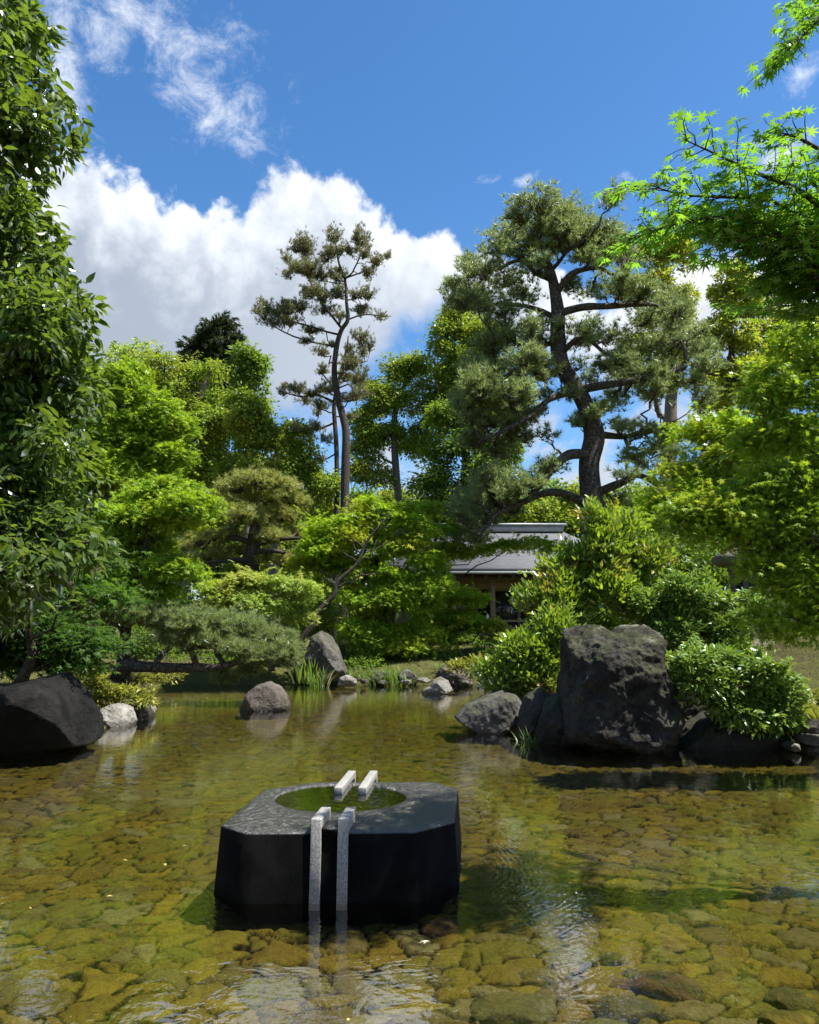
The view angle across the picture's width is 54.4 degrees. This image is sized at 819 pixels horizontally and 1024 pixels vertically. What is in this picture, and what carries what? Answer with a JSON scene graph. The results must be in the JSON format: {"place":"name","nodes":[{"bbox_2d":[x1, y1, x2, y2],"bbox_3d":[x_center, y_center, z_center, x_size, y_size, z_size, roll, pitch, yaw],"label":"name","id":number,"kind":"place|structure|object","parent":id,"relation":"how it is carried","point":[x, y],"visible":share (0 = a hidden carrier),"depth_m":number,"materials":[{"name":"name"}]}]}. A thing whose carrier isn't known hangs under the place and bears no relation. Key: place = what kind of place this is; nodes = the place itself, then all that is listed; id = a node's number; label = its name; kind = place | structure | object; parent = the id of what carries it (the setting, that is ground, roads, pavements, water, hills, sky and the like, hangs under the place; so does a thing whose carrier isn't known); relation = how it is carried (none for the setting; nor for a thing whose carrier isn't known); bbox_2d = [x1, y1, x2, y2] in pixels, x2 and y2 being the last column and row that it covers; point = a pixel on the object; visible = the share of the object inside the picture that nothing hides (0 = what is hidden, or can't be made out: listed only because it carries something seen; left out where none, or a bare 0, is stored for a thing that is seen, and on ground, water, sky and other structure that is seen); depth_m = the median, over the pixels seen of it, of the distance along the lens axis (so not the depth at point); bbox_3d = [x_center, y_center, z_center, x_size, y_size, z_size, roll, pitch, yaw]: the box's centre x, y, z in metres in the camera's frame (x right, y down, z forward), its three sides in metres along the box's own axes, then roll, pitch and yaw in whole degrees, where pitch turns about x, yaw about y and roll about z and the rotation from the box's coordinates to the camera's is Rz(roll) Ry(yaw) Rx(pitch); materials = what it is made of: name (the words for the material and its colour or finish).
{"place":"outdoors","nodes":[
{"label":"outdoors","id":0,"kind":"place"},
{"bbox_2d":[0,817,818,1023],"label":"pond bed","id":1,"kind":"object","parent":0,"point":[151,939],"visible":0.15,"depth_m":3.64,"materials":[{"name":"stone"}]},
{"bbox_2d":[0,672,103,752],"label":"garden rock","id":2,"kind":"object","parent":1,"relation":"on","point":[55,712],"visible":0.98,"depth_m":8.23,"materials":[{"name":"stone"}]},
{"bbox_2d":[239,681,290,711],"bbox_3d":[-2.272,2.976,12.581,0.780,0.589,0.764,0,-8,0],"label":"garden rock","id":3,"kind":"object","parent":1,"relation":"on","point":[269,696],"visible":0.73,"depth_m":12.30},
{"bbox_2d":[422,677,452,693],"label":"garden rock","id":4,"kind":"object","parent":1,"relation":"on","point":[440,685],"visible":0.78,"depth_m":15.31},
{"bbox_2d":[420,918,461,938],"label":"submerged stone","id":5,"kind":"object","parent":1,"relation":"on","point":[434,928],"visible":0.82,"depth_m":3.73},
{"bbox_2d":[469,991,556,1023],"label":"submerged stone","id":6,"kind":"object","parent":1,"relation":"on","point":[507,1007],"visible":0.99,"depth_m":2.94,"materials":[{"name":"stone"}]},
{"bbox_2d":[512,726,538,742],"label":"grass tuft","id":7,"kind":"object","parent":1,"relation":"on","point":[528,740],"visible":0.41,"depth_m":9.01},
{"bbox_2d":[517,968,560,987],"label":"submerged stone","id":8,"kind":"object","parent":1,"relation":"on","point":[541,977],"visible":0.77,"depth_m":3.23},
{"bbox_2d":[600,952,625,965],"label":"submerged stone","id":9,"kind":"object","parent":1,"relation":"on","point":[613,959],"visible":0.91,"depth_m":3.41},
{"bbox_2d":[556,624,685,754],"bbox_3d":[2.332,2.071,8.950,1.455,1.614,1.658,0,-8,0],"label":"garden rock","id":10,"kind":"object","parent":1,"relation":"on","point":[615,690],"visible":0.83,"depth_m":8.26,"materials":[{"name":"stone"}]},
{"bbox_2d":[609,978,632,989],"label":"submerged stone","id":11,"kind":"object","parent":1,"relation":"on","point":[623,983],"visible":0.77,"depth_m":3.17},
{"bbox_2d":[590,995,660,1023],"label":"submerged stone","id":12,"kind":"object","parent":1,"relation":"on","point":[628,1009],"visible":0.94,"depth_m":2.95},
{"bbox_2d":[630,970,704,1002],"bbox_3d":[1.017,1.893,3.154,0.295,0.119,0.188,0,-8,0],"label":"submerged stone","id":13,"kind":"object","parent":1,"relation":"on","point":[671,987],"visible":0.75,"depth_m":3.11,"materials":[{"name":"stone"}]},
{"bbox_2d":[758,1010,815,1023],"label":"submerged stone","id":14,"kind":"object","parent":1,"relation":"on","point":[780,1017],"visible":1,"depth_m":2.86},
{"bbox_2d":[763,987,815,1012],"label":"submerged stone","id":15,"kind":"object","parent":1,"relation":"on","point":[787,998],"visible":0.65,"depth_m":2.98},
{"bbox_2d":[803,991,818,1004],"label":"submerged stone","id":16,"kind":"object","parent":1,"relation":"on","point":[812,996],"visible":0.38,"depth_m":3.03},
{"bbox_2d":[0,684,818,874],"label":"pond water","id":17,"kind":"structure","parent":0,"point":[182,760],"depth_m":6.94,"materials":[{"name":"liquid"}]},
{"bbox_2d":[301,667,331,686],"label":"iris clump","id":18,"kind":"object","parent":17,"relation":"in","point":[318,682],"visible":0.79,"depth_m":17.09,"materials":[{"name":"green plant"}]},
{"bbox_2d":[214,771,461,926],"bbox_3d":[-0.323,1.939,4.522,1.281,0.719,1.545,0,-8,0],"label":"stone water basin","id":19,"kind":"object","parent":17,"relation":"in","point":[347,849],"visible":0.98,"depth_m":3.84,"materials":[{"name":"black stone"}]},
{"bbox_2d":[337,675,356,686],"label":"garden rock","id":20,"kind":"object","parent":17,"relation":"on","point":[347,681],"visible":1,"depth_m":16.82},
{"bbox_2d":[397,669,417,684],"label":"garden rock","id":21,"kind":"object","parent":17,"relation":"on","point":[409,673],"visible":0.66,"depth_m":17.64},
{"bbox_2d":[781,741,800,751],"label":"shore stone","id":22,"kind":"object","parent":17,"relation":"on","point":[791,746],"visible":1,"depth_m":8.26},
{"bbox_2d":[805,744,818,752],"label":"shore stone","id":23,"kind":"object","parent":17,"relation":"on","point":[815,749],"visible":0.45,"depth_m":8.27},
{"bbox_2d":[791,731,818,746],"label":"shore stone","id":24,"kind":"object","parent":23,"relation":"on","point":[811,739],"visible":0.85,"depth_m":8.25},
{"bbox_2d":[800,719,818,733],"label":"shore stone","id":25,"kind":"object","parent":24,"relation":"on","point":[813,724],"visible":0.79,"depth_m":8.28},
{"bbox_2d":[0,627,818,752],"bbox_3d":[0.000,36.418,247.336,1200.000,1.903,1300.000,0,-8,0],"label":"ground","id":26,"kind":"structure","parent":0,"point":[276,678],"depth_m":17.92,"materials":[{"name":"plant"}]},
{"bbox_2d":[0,0,127,642],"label":"evergreen tree","id":27,"kind":"object","parent":26,"relation":"on","point":[51,537],"visible":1,"depth_m":5.43,"materials":[{"name":"green plant"}]},
{"bbox_2d":[0,551,158,699],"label":"maple tree","id":28,"kind":"object","parent":26,"relation":"on","point":[60,643],"visible":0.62,"depth_m":10.23,"materials":[{"name":"green plant"}]},
{"bbox_2d":[72,668,160,709],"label":"dwarf bamboo","id":29,"kind":"object","parent":26,"relation":"on","point":[107,691],"visible":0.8,"depth_m":11.04,"materials":[{"name":"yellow plant"}]},
{"bbox_2d":[100,703,136,727],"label":"garden rock","id":30,"kind":"object","parent":26,"relation":"on","point":[119,715],"visible":0.52,"depth_m":10.44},
{"bbox_2d":[79,624,181,659],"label":"azalea shrub","id":31,"kind":"object","parent":26,"relation":"on","point":[148,650],"visible":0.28,"depth_m":18.92,"materials":[{"name":"green plant"}]},
{"bbox_2d":[51,344,211,653],"bbox_3d":[-6.326,0.027,17.159,4.057,7.653,2.829,0,-8,0],"label":"maple tree","id":32,"kind":"object","parent":26,"relation":"on","point":[140,428],"visible":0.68,"depth_m":16.90,"materials":[{"name":"green plant"}]},
{"bbox_2d":[102,336,165,641],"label":"broadleaf tree","id":33,"kind":"object","parent":26,"relation":"on","point":[118,353],"visible":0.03,"depth_m":31.73,"materials":[{"name":"green plant"}]},
{"bbox_2d":[132,702,154,719],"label":"garden rock","id":34,"kind":"object","parent":26,"relation":"on","point":[143,714],"visible":0.41,"depth_m":11.17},
{"bbox_2d":[106,672,185,692],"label":"dwarf bamboo","id":35,"kind":"object","parent":26,"relation":"on","point":[147,678],"visible":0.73,"depth_m":15.49,"materials":[{"name":"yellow plant"}]},
{"bbox_2d":[86,455,237,685],"bbox_3d":[-5.384,1.122,15.021,4.656,4.482,2.617,-4,-9,24],"label":"maple tree","id":36,"kind":"object","parent":26,"relation":"on","point":[135,516],"visible":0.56,"depth_m":14.76,"materials":[{"name":"green plant"}]},
{"bbox_2d":[150,527,207,603],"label":"belt tree","id":37,"kind":"object","parent":26,"relation":"on","point":[192,580],"visible":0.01,"depth_m":42.79,"materials":[{"name":"green plant"}]},
{"bbox_2d":[144,593,227,653],"bbox_3d":[-5.762,3.038,21.039,2.461,1.846,2.325,-6,-10,38],"label":"azalea shrub","id":38,"kind":"object","parent":26,"relation":"on","point":[189,603],"visible":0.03,"depth_m":20.66,"materials":[{"name":"green plant"}]},
{"bbox_2d":[67,598,309,684],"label":"pine","id":39,"kind":"object","parent":26,"relation":"on","point":[253,641],"visible":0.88,"depth_m":14.40,"materials":[{"name":"green plant"}]},
{"bbox_2d":[121,340,268,608],"bbox_3d":[-7.815,-0.608,28.032,6.632,10.914,3.696,0,-8,0],"label":"broadleaf tree","id":40,"kind":"object","parent":26,"relation":"on","point":[203,398],"visible":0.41,"depth_m":28.17,"materials":[{"name":"green plant"}]},
{"bbox_2d":[164,647,242,663],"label":"azalea shrub","id":41,"kind":"object","parent":26,"relation":"on","point":[205,658],"visible":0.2,"depth_m":19.16,"materials":[{"name":"green plant"}]},
{"bbox_2d":[171,310,260,579],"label":"cedar tree","id":42,"kind":"object","parent":26,"relation":"on","point":[215,337],"visible":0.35,"depth_m":41.91,"materials":[{"name":"green plant"}]},
{"bbox_2d":[176,462,314,617],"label":"round pine","id":43,"kind":"object","parent":26,"relation":"on","point":[262,483],"visible":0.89,"depth_m":21.07,"materials":[{"name":"green plant"}]},
{"bbox_2d":[191,490,299,627],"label":"belt tree","id":44,"kind":"object","parent":26,"relation":"on","point":[228,568],"visible":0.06,"depth_m":40.16,"materials":[{"name":"green plant"}]},
{"bbox_2d":[223,336,276,551],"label":"broadleaf tree","id":45,"kind":"object","parent":26,"relation":"on","point":[253,363],"visible":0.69,"depth_m":38.88,"materials":[{"name":"green plant"}]},
{"bbox_2d":[185,560,331,671],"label":"maple tree","id":46,"kind":"object","parent":26,"relation":"on","point":[225,591],"visible":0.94,"depth_m":17.61,"materials":[{"name":"green plant"}]},
{"bbox_2d":[239,509,304,635],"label":"belt tree","id":47,"kind":"object","parent":26,"relation":"on","point":[287,547],"visible":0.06,"depth_m":43.61,"materials":[{"name":"green plant"}]},
{"bbox_2d":[204,374,340,626],"bbox_3d":[-4.372,-0.034,26.319,4.822,9.401,2.822,-1,-8,10],"label":"broadleaf tree","id":48,"kind":"object","parent":26,"relation":"on","point":[252,427],"visible":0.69,"depth_m":26.37,"materials":[{"name":"green plant"}]},
{"bbox_2d":[283,568,350,637],"bbox_3d":[-2.549,2.787,22.072,1.995,2.459,1.867,0,-8,0],"label":"azalea shrub","id":49,"kind":"object","parent":26,"relation":"on","point":[328,612],"visible":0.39,"depth_m":21.91,"materials":[{"name":"green plant"}]},
{"bbox_2d":[280,656,356,683],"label":"iris clump","id":50,"kind":"object","parent":26,"relation":"on","point":[300,672],"visible":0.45,"depth_m":17.66,"materials":[{"name":"green plant"}]},
{"bbox_2d":[250,220,391,651],"bbox_3d":[-2.852,-2.713,25.349,4.695,14.547,2.592,0,-8,0],"label":"slender pine","id":51,"kind":"object","parent":26,"relation":"on","point":[311,271],"visible":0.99,"depth_m":25.54,"materials":[{"name":"green plant"}]},
{"bbox_2d":[276,336,374,642],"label":"slender pine","id":52,"kind":"object","parent":26,"relation":"on","point":[321,405],"visible":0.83,"depth_m":26.84,"materials":[{"name":"green plant"}]},
{"bbox_2d":[304,631,347,682],"bbox_3d":[-1.892,3.314,18.113,1.007,1.213,1.060,0,-8,0],"label":"garden rock","id":53,"kind":"object","parent":26,"relation":"on","point":[323,650],"visible":0.87,"depth_m":17.73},
{"bbox_2d":[277,497,374,637],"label":"belt tree","id":54,"kind":"object","parent":26,"relation":"on","point":[329,515],"visible":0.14,"depth_m":39.27,"materials":[{"name":"green plant"}]},
{"bbox_2d":[343,652,386,670],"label":"azalea shrub","id":55,"kind":"object","parent":26,"relation":"on","point":[367,661],"visible":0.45,"depth_m":18.58,"materials":[{"name":"green plant"}]},
{"bbox_2d":[344,663,394,677],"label":"grass tuft","id":56,"kind":"object","parent":26,"relation":"on","point":[360,671],"visible":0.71,"depth_m":18.05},
{"bbox_2d":[282,484,456,665],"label":"maple tree","id":57,"kind":"object","parent":26,"relation":"on","point":[329,544],"visible":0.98,"depth_m":19.46,"materials":[{"name":"green plant"}]},
{"bbox_2d":[349,486,395,620],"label":"belt tree","id":58,"kind":"object","parent":26,"relation":"on","point":[353,494],"visible":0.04,"depth_m":42.48,"materials":[{"name":"green plant"}]},
{"bbox_2d":[370,671,391,684],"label":"garden rock","id":59,"kind":"object","parent":26,"relation":"on","point":[381,675],"visible":0.38,"depth_m":17.71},
{"bbox_2d":[359,483,423,623],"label":"belt tree","id":60,"kind":"object","parent":26,"relation":"on","point":[386,495],"visible":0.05,"depth_m":40.32,"materials":[{"name":"green plant"}]},
{"bbox_2d":[324,564,459,661],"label":"maple tree","id":61,"kind":"object","parent":26,"relation":"on","point":[406,637],"visible":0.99,"depth_m":19.08,"materials":[{"name":"green plant"}]},
{"bbox_2d":[357,662,428,685],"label":"grass tuft","id":62,"kind":"object","parent":26,"relation":"on","point":[393,677],"visible":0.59,"depth_m":17.57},
{"bbox_2d":[333,347,455,623],"bbox_3d":[-0.342,-1.005,36.303,6.434,13.770,3.217,0,-8,0],"label":"broadleaf tree","id":63,"kind":"object","parent":26,"relation":"on","point":[369,436],"visible":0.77,"depth_m":36.33,"materials":[{"name":"green plant"}]},
{"bbox_2d":[385,650,432,661],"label":"azalea shrub","id":64,"kind":"object","parent":26,"relation":"on","point":[395,656],"visible":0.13,"depth_m":19.29,"materials":[{"name":"green plant"}]},
{"bbox_2d":[0,634,818,706],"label":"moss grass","id":65,"kind":"structure","parent":26,"relation":"on","point":[446,660],"depth_m":11.27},
{"bbox_2d":[409,496,456,619],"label":"belt tree","id":66,"kind":"object","parent":26,"relation":"on","point":[442,521],"depth_m":38.46,"materials":[{"name":"green plant"}]},
{"bbox_2d":[411,641,463,658],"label":"azalea shrub","id":67,"kind":"object","parent":26,"relation":"on","point":[445,649],"visible":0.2,"depth_m":19.83,"materials":[{"name":"green plant"}]},
{"bbox_2d":[435,664,472,685],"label":"garden rock","id":68,"kind":"object","parent":26,"relation":"on","point":[453,678],"visible":0.52,"depth_m":17.41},
{"bbox_2d":[399,393,528,522],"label":"broadleaf tree","id":69,"kind":"object","parent":26,"relation":"on","point":[434,481],"visible":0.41,"depth_m":31.93,"materials":[{"name":"green plant"}]},
{"bbox_2d":[443,653,491,686],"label":"dwarf bamboo","id":70,"kind":"object","parent":26,"relation":"on","point":[458,663],"visible":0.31,"depth_m":16.49,"materials":[{"name":"yellow plant"}]},
{"bbox_2d":[446,631,493,647],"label":"azalea shrub","id":71,"kind":"object","parent":26,"relation":"on","point":[470,638],"visible":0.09,"depth_m":22.96,"materials":[{"name":"green plant"}]},
{"bbox_2d":[417,302,539,475],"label":"broadleaf tree","id":72,"kind":"object","parent":26,"relation":"on","point":[447,350],"visible":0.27,"depth_m":35.78,"materials":[{"name":"green plant"}]},
{"bbox_2d":[459,631,499,658],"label":"azalea shrub","id":73,"kind":"object","parent":26,"relation":"on","point":[483,652],"visible":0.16,"depth_m":19.81,"materials":[{"name":"green plant"}]},
{"bbox_2d":[388,523,580,644],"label":"garden pavilion","id":74,"kind":"structure","parent":26,"relation":"on","point":[498,576],"depth_m":27.80,"materials":[{"name":"grey"}]},
{"bbox_2d":[495,589,518,631],"bbox_3d":[3.350,3.462,27.840,0.950,1.505,0.050,0,-8,0],"label":"sliding door","id":75,"kind":"structure","parent":74,"relation":"in","point":[503,609],"depth_m":27.86,"materials":[{"name":"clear glass"}]},
{"bbox_2d":[519,605,540,628],"bbox_3d":[4.300,3.462,27.840,0.950,1.505,0.050,0,-8,0],"label":"sliding door","id":76,"kind":"structure","parent":74,"relation":"in","point":[521,614],"depth_m":27.81,"materials":[{"name":"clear glass"}]},
{"bbox_2d":[400,498,572,648],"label":"maple tree","id":77,"kind":"object","parent":26,"relation":"on","point":[463,620],"visible":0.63,"depth_m":21.07,"materials":[{"name":"green plant"}]},
{"bbox_2d":[454,689,521,733],"bbox_3d":[1.040,2.575,10.165,0.948,0.617,1.037,0,-8,0],"label":"garden rock","id":78,"kind":"object","parent":26,"relation":"on","point":[495,712],"visible":0.86,"depth_m":9.75,"materials":[{"name":"stone"}]},
{"bbox_2d":[453,491,542,522],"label":"belt tree","id":79,"kind":"object","parent":26,"relation":"on","point":[507,518],"visible":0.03,"depth_m":40.62,"materials":[{"name":"green plant"}]},
{"bbox_2d":[466,599,586,700],"bbox_3d":[1.539,1.908,10.456,1.642,1.604,0.944,0,-8,0],"label":"photinia shrub","id":80,"kind":"object","parent":26,"relation":"on","point":[523,662],"visible":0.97,"depth_m":10.29,"materials":[{"name":"green plant"}]},
{"bbox_2d":[517,687,550,738],"bbox_3d":[1.496,2.427,9.450,0.437,0.688,0.740,0,-8,0],"label":"garden rock","id":81,"kind":"object","parent":26,"relation":"on","point":[530,711],"visible":0.58,"depth_m":9.23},
{"bbox_2d":[535,693,564,744],"bbox_3d":[1.658,2.397,9.040,0.466,0.685,0.815,0,-8,0],"label":"garden rock","id":82,"kind":"object","parent":26,"relation":"on","point":[550,728],"visible":0.55,"depth_m":8.74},
{"bbox_2d":[521,473,578,535],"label":"belt tree","id":83,"kind":"object","parent":26,"relation":"on","point":[553,482],"visible":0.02,"depth_m":42.38,"materials":[{"name":"green plant"}]},
{"bbox_2d":[525,477,618,619],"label":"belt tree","id":84,"kind":"object","parent":26,"relation":"on","point":[558,513],"visible":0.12,"depth_m":40.66,"materials":[{"name":"green plant"}]},
{"bbox_2d":[435,175,734,625],"bbox_3d":[4.442,-2.624,20.745,7.614,12.937,4.060,0,-8,0],"label":"giant pine","id":85,"kind":"object","parent":26,"relation":"on","point":[564,227],"visible":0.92,"depth_m":20.53,"materials":[{"name":"green plant"}]},
{"bbox_2d":[506,494,682,627],"bbox_3d":[2.605,1.044,11.157,2.492,2.635,1.558,0,-8,0],"label":"photinia shrub","id":86,"kind":"object","parent":26,"relation":"on","point":[586,572],"visible":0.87,"depth_m":11.03,"materials":[{"name":"green plant"}]},
{"bbox_2d":[539,599,657,630],"bbox_3d":[3.230,1.886,13.154,2.065,1.766,1.975,-3,-9,18],"label":"azalea shrub","id":87,"kind":"object","parent":26,"relation":"on","point":[607,620],"visible":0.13,"depth_m":12.89,"materials":[{"name":"green plant"}]},
{"bbox_2d":[621,354,663,422],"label":"camphor tree","id":88,"kind":"object","parent":26,"relation":"on","point":[660,412],"visible":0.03,"depth_m":35.23,"materials":[{"name":"green plant"}]},
{"bbox_2d":[606,481,692,581],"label":"belt tree","id":89,"kind":"object","parent":26,"relation":"on","point":[630,492],"visible":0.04,"depth_m":42.65,"materials":[{"name":"green plant"}]},
{"bbox_2d":[605,226,703,578],"bbox_3d":[10.613,-3.447,33.734,4.667,18.219,2.511,0,-8,0],"label":"camphor tree","id":90,"kind":"object","parent":26,"relation":"on","point":[664,271],"visible":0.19,"depth_m":34.12,"materials":[{"name":"green plant"}]},
{"bbox_2d":[631,472,717,619],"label":"belt tree","id":91,"kind":"object","parent":26,"relation":"on","point":[655,487],"visible":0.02,"depth_m":44.81,"materials":[{"name":"green plant"}]},
{"bbox_2d":[678,690,706,719],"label":"garden rock","id":92,"kind":"object","parent":26,"relation":"on","point":[689,711],"visible":0.06,"depth_m":9.11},
{"bbox_2d":[627,561,781,663],"bbox_3d":[3.954,1.466,10.604,2.138,1.623,1.180,0,-8,0],"label":"andromeda shrub","id":93,"kind":"object","parent":26,"relation":"on","point":[671,613],"visible":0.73,"depth_m":10.48,"materials":[{"name":"green plant"}]},
{"bbox_2d":[591,0,818,345],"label":"maple tree","id":94,"kind":"object","parent":26,"relation":"on","point":[787,238],"visible":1,"depth_m":4.17,"materials":[{"name":"green plant"}]},
{"bbox_2d":[609,396,818,619],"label":"maple tree","id":95,"kind":"object","parent":26,"relation":"on","point":[710,432],"visible":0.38,"depth_m":16.82,"materials":[{"name":"green plant"}]},
{"bbox_2d":[647,527,794,640],"bbox_3d":[6.034,1.645,14.638,4.336,2.718,1.513,3,-9,-20],"label":"camellia shrub","id":96,"kind":"object","parent":26,"relation":"on","point":[694,556],"visible":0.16,"depth_m":14.18,"materials":[{"name":"green plant"}]},
{"bbox_2d":[643,317,818,651],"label":"maple tree","id":97,"kind":"object","parent":26,"relation":"on","point":[769,514],"visible":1,"depth_m":7.37,"materials":[{"name":"green plant"}]},
{"bbox_2d":[677,711,793,750],"bbox_3d":[3.565,2.512,8.920,1.562,0.604,1.210,0,-8,0],"label":"garden rock","id":98,"kind":"object","parent":26,"relation":"on","point":[701,732],"visible":0.31,"depth_m":8.45,"materials":[{"name":"stone"}]},
{"bbox_2d":[711,540,767,652],"bbox_3d":[5.016,1.257,11.933,0.898,1.912,0.917,0,-8,0],"label":"stone lantern","id":99,"kind":"object","parent":26,"relation":"on","point":[718,561],"visible":0.12,"depth_m":11.81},
{"bbox_2d":[665,633,816,739],"bbox_3d":[3.478,1.864,8.598,1.979,1.121,1.411,6,-10,-36],"label":"andromeda shrub","id":100,"kind":"object","parent":26,"relation":"on","point":[767,695],"visible":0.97,"depth_m":8.33,"materials":[{"name":"green plant"}]},
{"bbox_2d":[689,258,818,609],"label":"camphor tree","id":101,"kind":"object","parent":26,"relation":"on","point":[737,342],"visible":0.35,"depth_m":31.81,"materials":[{"name":"green plant"}]},
{"bbox_2d":[794,684,818,704],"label":"fern","id":102,"kind":"object","parent":26,"relation":"on","point":[816,694],"visible":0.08,"depth_m":9.17,"materials":[{"name":"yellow plant"}]},
{"bbox_2d":[799,697,818,719],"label":"fern","id":103,"kind":"object","parent":26,"relation":"on","point":[813,713],"visible":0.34,"depth_m":8.51,"materials":[{"name":"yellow plant"}]},
{"bbox_2d":[1,0,818,626],"label":"sky","id":104,"kind":"structure","parent":0,"point":[225,129],"materials":[{"name":"blue"}]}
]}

